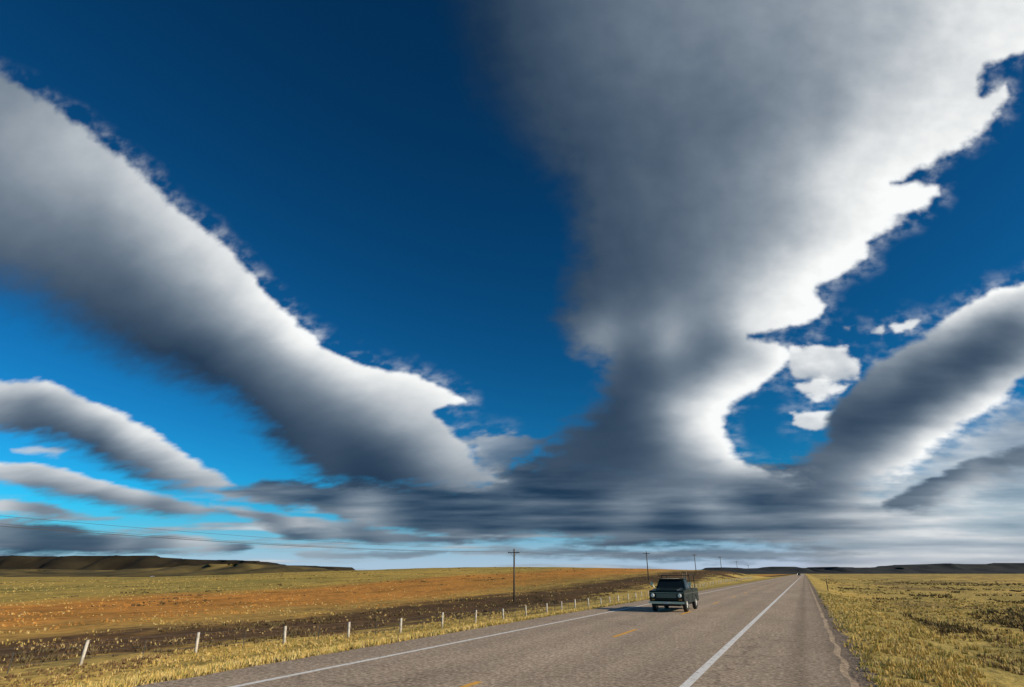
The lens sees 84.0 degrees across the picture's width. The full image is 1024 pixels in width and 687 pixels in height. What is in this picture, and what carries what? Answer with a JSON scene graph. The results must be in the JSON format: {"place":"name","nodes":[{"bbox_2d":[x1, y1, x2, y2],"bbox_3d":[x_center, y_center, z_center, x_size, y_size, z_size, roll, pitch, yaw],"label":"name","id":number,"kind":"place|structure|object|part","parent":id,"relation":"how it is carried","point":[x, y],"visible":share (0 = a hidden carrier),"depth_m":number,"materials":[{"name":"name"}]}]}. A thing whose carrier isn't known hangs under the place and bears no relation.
{"place":"outdoors","nodes":[
{"label":"outdoors","id":0,"kind":"place"},
{"bbox_2d":[0,555,354,569],"bbox_3d":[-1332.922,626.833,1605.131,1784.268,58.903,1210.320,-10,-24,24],"label":"mesa hills","id":1,"kind":"structure","parent":0,"point":[115,562],"depth_m":1541.22,"materials":[{"name":"brown soil"}]},
{"bbox_2d":[135,574,859,686],"bbox_3d":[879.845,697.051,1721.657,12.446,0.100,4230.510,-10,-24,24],"label":"highway road","id":2,"kind":"structure","parent":0,"point":[786,638],"depth_m":14.70,"materials":[{"name":"grey asphalt"}]},
{"bbox_2d":[230,576,787,686],"bbox_3d":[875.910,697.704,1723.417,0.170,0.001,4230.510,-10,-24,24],"label":"edge line marking","id":3,"kind":"object","parent":2,"relation":"on","point":[413,650],"visible":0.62,"depth_m":14.67,"materials":[{"name":"white paint"}]},
{"bbox_2d":[460,575,797,686],"bbox_3d":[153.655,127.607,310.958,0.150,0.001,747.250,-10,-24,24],"label":"line marking","id":4,"kind":"object","parent":2,"relation":"on","point":[472,683],"visible":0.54,"depth_m":19.14,"materials":[{"name":"yellow paint"}]},
{"bbox_2d":[648,570,698,611],"bbox_3d":[9.386,14.218,32.891,2.260,2.152,5.175,-10,-24,24],"label":"pickup truck","id":5,"kind":"object","parent":2,"relation":"on","point":[666,592],"visible":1,"depth_m":31.28,"materials":[{"name":"green paint"}]},
{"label":"windows","id":6,"kind":"part","parent":5,"relation":"part of","materials":[{"name":"black glass"}]},
{"bbox_2d":[679,580,796,686],"bbox_3d":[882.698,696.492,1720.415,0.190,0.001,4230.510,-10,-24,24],"label":"edge line marking","id":7,"kind":"object","parent":2,"relation":"on","point":[694,677],"visible":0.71,"depth_m":15.04,"materials":[{"name":"white paint"}]},
{"bbox_2d":[0,0,1023,569],"bbox_3d":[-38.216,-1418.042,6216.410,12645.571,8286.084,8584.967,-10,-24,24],"label":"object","id":8,"kind":"structure","parent":0,"point":[734,168],"depth_m":7838.82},
{"bbox_2d":[0,567,1023,686],"bbox_3d":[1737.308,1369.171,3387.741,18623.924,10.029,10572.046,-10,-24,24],"label":"ground","id":9,"kind":"structure","parent":0,"point":[330,598],"depth_m":75.85,"materials":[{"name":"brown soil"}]},
{"bbox_2d":[0,563,353,576],"bbox_3d":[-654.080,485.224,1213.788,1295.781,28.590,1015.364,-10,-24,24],"label":"foothills","id":10,"kind":"structure","parent":9,"relation":"on","point":[219,569],"depth_m":1135.17,"materials":[{"name":"brown soil"}]},
{"bbox_2d":[0,577,751,673],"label":"wire fence","id":11,"kind":"object","parent":9,"relation":"on","point":[198,637],"visible":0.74,"depth_m":35.76,"materials":[{"name":"grey metal"}]},
{"bbox_2d":[0,592,1023,686],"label":"roadside grass","id":12,"kind":"structure","parent":9,"relation":"on","point":[922,672],"depth_m":19.41,"materials":[{"name":"yellow plant"}]},
{"bbox_2d":[0,567,1023,664],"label":"sagebrush","id":13,"kind":"object","parent":9,"relation":"on","point":[947,626],"visible":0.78,"depth_m":43.41,"materials":[{"name":"brown plant"}]},
{"bbox_2d":[508,549,519,601],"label":"utility pole","id":14,"kind":"object","parent":9,"relation":"on","point":[514,552],"visible":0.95,"depth_m":86.11,"materials":[{"name":"brown wood"}]},
{"bbox_2d":[0,516,740,564],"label":"power lines","id":15,"kind":"object","parent":14,"relation":"attached to","point":[250,536],"visible":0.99,"depth_m":43.57,"materials":[{"name":"black metal"}]},
{"bbox_2d":[643,551,649,579],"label":"utility pole","id":16,"kind":"object","parent":9,"relation":"on","point":[646,553],"visible":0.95,"depth_m":160.75,"materials":[{"name":"brown wood"}]},
{"bbox_2d":[701,563,1023,573],"bbox_3d":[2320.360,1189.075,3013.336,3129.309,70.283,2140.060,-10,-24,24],"label":"distant hills","id":17,"kind":"structure","parent":0,"point":[990,568],"depth_m":2864.13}
]}

